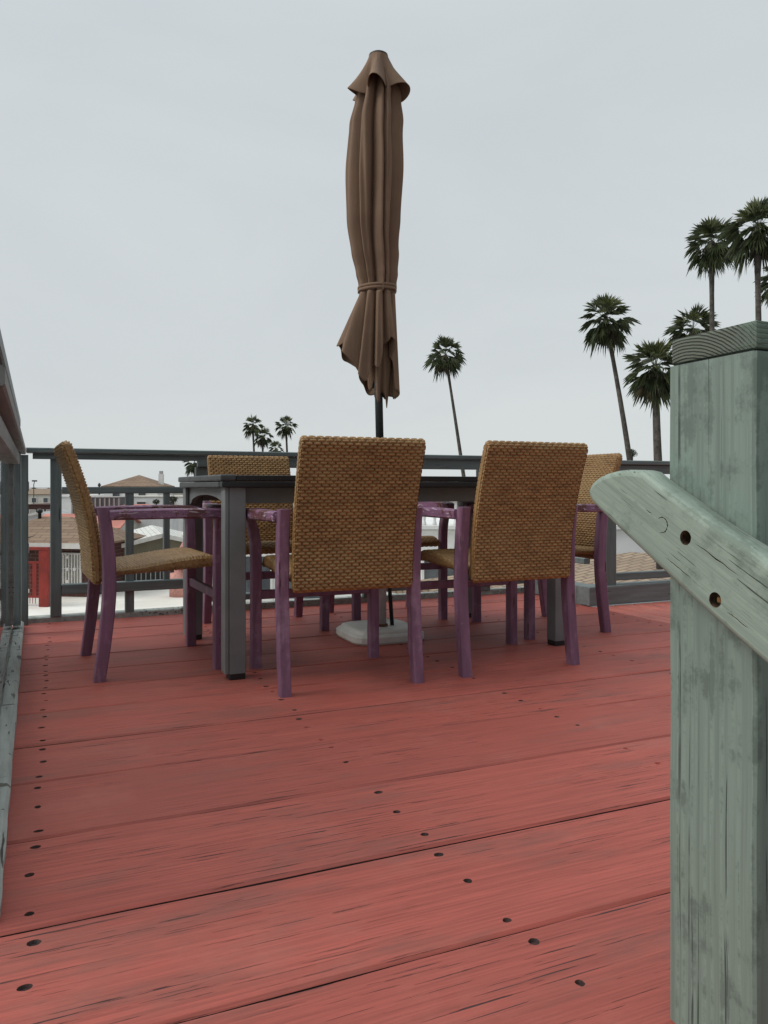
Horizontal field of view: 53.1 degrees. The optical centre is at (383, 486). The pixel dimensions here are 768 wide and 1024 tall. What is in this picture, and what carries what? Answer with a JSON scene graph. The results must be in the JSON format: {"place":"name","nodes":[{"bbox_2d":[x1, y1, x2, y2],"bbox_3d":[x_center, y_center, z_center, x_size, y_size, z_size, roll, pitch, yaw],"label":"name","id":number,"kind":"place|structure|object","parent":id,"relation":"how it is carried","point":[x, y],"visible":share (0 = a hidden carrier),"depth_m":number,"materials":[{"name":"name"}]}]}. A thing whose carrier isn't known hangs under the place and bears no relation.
{"place":"outdoors","nodes":[
{"label":"outdoors","id":0,"kind":"place"},
{"bbox_2d":[28,489,68,503],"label":"distant house","id":1,"kind":"structure","parent":0,"point":[41,496],"depth_m":120.02,"materials":[{"name":"beige paint"}]},
{"bbox_2d":[28,509,70,520],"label":"grey gable house","id":2,"kind":"structure","parent":0,"point":[32,516],"depth_m":74.00,"materials":[{"name":"white paint"}]},
{"bbox_2d":[28,508,145,596],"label":"brick house","id":3,"kind":"structure","parent":0,"point":[39,533],"depth_m":39.99,"materials":[{"name":"brown"}]},
{"bbox_2d":[62,553,81,583],"bbox_3d":[-16.329,4.270,39.664,1.430,1.680,0.197,0,0,7],"label":"window","id":4,"kind":"structure","parent":3,"relation":"in","point":[71,568],"depth_m":39.64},
{"bbox_2d":[42,514,140,529],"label":"pink roof house","id":5,"kind":"structure","parent":0,"point":[119,524],"depth_m":64.72,"materials":[{"name":"beige paint"}]},
{"bbox_2d":[12,589,182,625],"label":"concrete yard","id":6,"kind":"structure","parent":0,"point":[146,599],"depth_m":37.80,"materials":[{"name":"white concrete"}]},
{"bbox_2d":[28,547,49,606],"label":"metal gate","id":7,"kind":"structure","parent":6,"relation":"on","point":[43,562],"depth_m":36.37,"materials":[{"name":"red metal"}]},
{"bbox_2d":[169,532,182,597],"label":"building","id":8,"kind":"structure","parent":6,"relation":"on","point":[176,593],"depth_m":39.51,"materials":[{"name":"pink stone"}]},
{"bbox_2d":[101,471,174,495],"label":"hip roof house","id":9,"kind":"structure","parent":0,"point":[138,481],"depth_m":86.81,"materials":[{"name":"white paint"}]},
{"bbox_2d":[122,525,182,580],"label":"porch house","id":10,"kind":"structure","parent":0,"point":[151,540],"depth_m":43.89,"materials":[{"name":"white"}]},
{"bbox_2d":[134,496,182,531],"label":"long white house","id":11,"kind":"structure","parent":0,"point":[145,500],"depth_m":80.02,"materials":[{"name":"paint"}]},
{"bbox_2d":[136,501,145,503],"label":"window","id":12,"kind":"structure","parent":11,"relation":"in","point":[137,502],"depth_m":79.98,"materials":[{"name":"grey glass"}]},
{"bbox_2d":[172,493,182,495],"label":"distant house","id":13,"kind":"structure","parent":0,"point":[177,494],"depth_m":130.02,"materials":[{"name":"beige paint"}]},
{"bbox_2d":[0,0,767,486],"label":"sky","id":14,"kind":"structure","parent":0,"point":[177,268],"materials":[{"name":"grey"}]},
{"bbox_2d":[576,600,669,606],"bbox_3d":[1.005,0.892,3.091,5.150,0.255,4.020,0,0,-23],"label":"deck frame","id":15,"kind":"object","parent":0,"point":[631,603],"depth_m":5.02,"materials":[{"name":"paint"}]},
{"bbox_2d":[0,592,674,1023],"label":"deck floor","id":16,"kind":"structure","parent":15,"relation":"on","point":[348,832],"depth_m":1.61,"materials":[{"name":"paint"}]},
{"bbox_2d":[0,330,28,914],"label":"railing","id":17,"kind":"object","parent":16,"relation":"on","point":[14,543],"visible":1,"depth_m":2.71,"materials":[{"name":"grey paint"}]},
{"bbox_2d":[53,440,220,682],"bbox_3d":[-0.999,0.275,3.139,0.627,0.890,0.642,0,0,-27],"label":"wicker armchair","id":18,"kind":"object","parent":16,"relation":"on","point":[104,564],"visible":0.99,"depth_m":2.96,"materials":[{"name":"brown wicker"}]},
{"bbox_2d":[202,455,328,630],"bbox_3d":[-0.632,0.275,3.983,0.642,0.890,0.627,0,0,-24],"label":"wicker armchair","id":19,"kind":"object","parent":16,"relation":"on","point":[248,465],"visible":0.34,"depth_m":4.16,"materials":[{"name":"brown wicker"}]},
{"bbox_2d":[26,447,523,623],"bbox_3d":[-0.437,0.269,4.646,3.150,0.942,0.130,0,0,-23],"label":"deck railing","id":20,"kind":"object","parent":16,"relation":"on","point":[129,585],"visible":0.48,"depth_m":4.23,"materials":[{"name":"grey paint"}]},
{"bbox_2d":[246,435,425,697],"bbox_3d":[-0.178,0.275,2.898,0.642,0.890,0.627,0,0,-22],"label":"wicker armchair","id":21,"kind":"object","parent":16,"relation":"on","point":[357,520],"visible":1,"depth_m":2.68,"materials":[{"name":"brown wicker"}]},
{"bbox_2d":[178,474,564,679],"bbox_3d":[-0.056,0.338,3.561,1.609,0.764,0.924,0,0,-24],"label":"dining table","id":22,"kind":"object","parent":16,"relation":"on","point":[235,494],"visible":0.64,"depth_m":2.90,"materials":[{"name":"black paint"}]},
{"bbox_2d":[336,588,423,645],"bbox_3d":[-0.021,0.514,3.666,0.360,0.409,0.360,0,0,-24],"label":"umbrella base","id":23,"kind":"object","parent":16,"relation":"on","point":[392,630],"visible":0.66,"depth_m":3.59,"materials":[{"name":"white plastic"}]},
{"bbox_2d":[337,50,409,437],"bbox_3d":[-0.072,-0.997,3.591,0.320,2.059,0.293,0,0,-32],"label":"patio umbrella","id":24,"kind":"object","parent":23,"relation":"in","point":[379,88],"visible":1,"depth_m":3.53,"materials":[{"name":"brown fabric"}]},
{"bbox_2d":[329,502,453,620],"bbox_3d":[-0.010,0.275,4.323,0.642,0.890,0.627,0,0,-22],"label":"wicker armchair","id":25,"kind":"object","parent":16,"relation":"on","point":[441,541],"visible":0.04,"depth_m":4.15,"materials":[{"name":"purple paint"}]},
{"bbox_2d":[408,440,587,677],"bbox_3d":[0.463,0.275,3.175,0.642,0.890,0.627,0,0,-24],"label":"wicker armchair","id":26,"kind":"object","parent":16,"relation":"on","point":[524,520],"visible":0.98,"depth_m":2.95,"materials":[{"name":"brown wicker"}]},
{"bbox_2d":[465,453,622,639],"bbox_3d":[0.831,0.275,3.957,0.627,0.890,0.642,0,0,-23],"label":"wicker armchair","id":27,"kind":"object","parent":16,"relation":"on","point":[591,529],"visible":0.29,"depth_m":3.86,"materials":[{"name":"brown wicker"}]},
{"bbox_2d":[535,460,669,605],"bbox_3d":[1.969,0.279,5.261,1.900,0.875,0.690,0,0,-23],"label":"kerb railing","id":28,"kind":"object","parent":15,"relation":"on","point":[635,592],"visible":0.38,"depth_m":4.71,"materials":[{"name":"paint"}]},
{"bbox_2d":[595,601,669,623],"bbox_3d":[2.601,0.739,3.633,1.732,0.039,2.820,0,0,-23],"label":"deck landing","id":29,"kind":"object","parent":15,"relation":"on","point":[657,611],"visible":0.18,"depth_m":4.46,"materials":[{"name":"paint"}]},
{"bbox_2d":[590,320,767,1023],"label":"stair railing","id":30,"kind":"object","parent":15,"relation":"on","point":[695,526],"visible":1,"depth_m":0.96,"materials":[{"name":"green paint"}]},
{"label":"ground","id":31,"kind":"structure","parent":0,"visible":0},
{"bbox_2d":[32,480,36,503],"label":"street lamp","id":32,"kind":"object","parent":31,"relation":"on","point":[34,481],"visible":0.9,"depth_m":109.97,"materials":[{"name":"metal"}]},
{"bbox_2d":[28,503,49,513],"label":"distant house","id":33,"kind":"structure","parent":31,"relation":"on","point":[33,508],"depth_m":98.02,"materials":[{"name":"white brick"}]},
{"bbox_2d":[62,494,103,509],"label":"white block","id":34,"kind":"structure","parent":31,"relation":"on","point":[66,502],"depth_m":88.02,"materials":[{"name":"paint"}]},
{"bbox_2d":[71,496,124,513],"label":"clad shed","id":35,"kind":"structure","parent":31,"relation":"on","point":[98,501],"depth_m":72.02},
{"bbox_2d":[121,504,178,530],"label":"salmon patio house","id":36,"kind":"structure","parent":31,"relation":"on","point":[174,524],"depth_m":70.35,"materials":[{"name":"white paint"}]},
{"bbox_2d":[152,499,159,504],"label":"tree","id":37,"kind":"object","parent":31,"relation":"on","point":[155,501],"visible":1,"depth_m":75.93,"materials":[{"name":"green plant"}]},
{"bbox_2d":[170,496,178,504],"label":"tree","id":38,"kind":"object","parent":31,"relation":"on","point":[172,499],"visible":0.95,"depth_m":73.93,"materials":[{"name":"green plant"}]},
{"bbox_2d":[182,461,196,476],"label":"palm tree","id":39,"kind":"object","parent":31,"relation":"on","point":[189,468],"visible":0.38,"depth_m":109.27,"materials":[{"name":"green plant"}]},
{"bbox_2d":[242,414,263,451],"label":"palm tree","id":40,"kind":"object","parent":31,"relation":"on","point":[251,430],"visible":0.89,"depth_m":124.76,"materials":[{"name":"green plant"}]},
{"bbox_2d":[253,426,272,451],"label":"palm tree","id":41,"kind":"object","parent":31,"relation":"on","point":[262,442],"visible":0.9,"depth_m":117.73,"materials":[{"name":"green plant"}]},
{"bbox_2d":[268,441,283,451],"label":"palm tree","id":42,"kind":"object","parent":31,"relation":"on","point":[274,444],"visible":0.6,"depth_m":129.68,"materials":[{"name":"green plant"}]},
{"bbox_2d":[275,416,297,451],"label":"palm tree","id":43,"kind":"object","parent":31,"relation":"on","point":[284,431],"visible":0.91,"depth_m":119.76,"materials":[{"name":"green plant"}]},
{"bbox_2d":[212,502,645,603],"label":"terrace house","id":44,"kind":"structure","parent":31,"relation":"on","point":[625,543],"depth_m":20.02,"materials":[{"name":"white paint"}]},
{"bbox_2d":[246,554,272,600],"bbox_3d":[-3.355,2.370,19.983,0.920,1.220,0.067,0,0,0],"label":"window","id":45,"kind":"structure","parent":44,"relation":"in","point":[266,583],"depth_m":19.99,"materials":[{"name":"grey glass"}]},
{"bbox_2d":[289,581,319,599],"bbox_3d":[-2.156,2.370,19.983,1.120,1.220,0.067,0,0,0],"label":"window","id":46,"kind":"structure","parent":44,"relation":"in","point":[290,586],"depth_m":19.99,"materials":[{"name":"grey glass"}]},
{"bbox_2d":[422,561,453,579],"bbox_3d":[1.645,2.520,19.983,1.320,1.320,0.067,0,0,0],"label":"window","id":47,"kind":"structure","parent":44,"relation":"in","point":[426,574],"depth_m":19.99,"materials":[{"name":"grey glass"}]},
{"bbox_2d":[423,334,465,475],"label":"palm tree","id":48,"kind":"object","parent":31,"relation":"on","point":[444,364],"visible":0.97,"depth_m":79.75,"materials":[{"name":"green plant"}]},
{"bbox_2d":[387,552,669,593],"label":"tan roof house","id":49,"kind":"structure","parent":31,"relation":"on","point":[628,562],"depth_m":12.95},
{"bbox_2d":[578,292,641,459],"bbox_3d":[17.135,-4.517,58.108,5.323,20.589,4.158,0,0,-23],"label":"palm tree","id":50,"kind":"object","parent":31,"relation":"on","point":[605,333],"visible":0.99,"depth_m":57.64,"materials":[{"name":"green plant"}]},
{"bbox_2d":[631,449,637,459],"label":"tree","id":51,"kind":"object","parent":31,"relation":"on","point":[633,451],"visible":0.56,"depth_m":74.81,"materials":[{"name":"green plant"}]},
{"bbox_2d":[622,337,676,460],"bbox_3d":[17.745,-1.996,49.866,4.401,15.508,4.725,0,0,-23],"label":"palm tree","id":52,"kind":"object","parent":31,"relation":"on","point":[652,385],"visible":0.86,"depth_m":49.51,"materials":[{"name":"green plant"}]},
{"bbox_2d":[662,303,720,346],"bbox_3d":[24.090,-4.381,60.094,4.439,20.203,3.746,0,0,-1],"label":"palm tree","id":53,"kind":"object","parent":31,"relation":"on","point":[695,314],"visible":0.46,"depth_m":59.61,"materials":[{"name":"green plant"}]},
{"bbox_2d":[684,216,740,330],"bbox_3d":[24.073,-7.009,55.914,4.305,25.483,4.425,0,0,-23],"label":"palm tree","id":54,"kind":"object","parent":31,"relation":"on","point":[712,258],"visible":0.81,"depth_m":55.67,"materials":[{"name":"green plant"}]},
{"bbox_2d":[717,196,767,320],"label":"palm tree","id":55,"kind":"object","parent":31,"relation":"on","point":[754,244],"visible":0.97,"depth_m":47.86,"materials":[{"name":"green plant"}]},
{"bbox_2d":[753,266,767,308],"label":"palm tree","id":56,"kind":"object","parent":31,"relation":"on","point":[764,286],"visible":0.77,"depth_m":62.43,"materials":[{"name":"green plant"}]}
]}

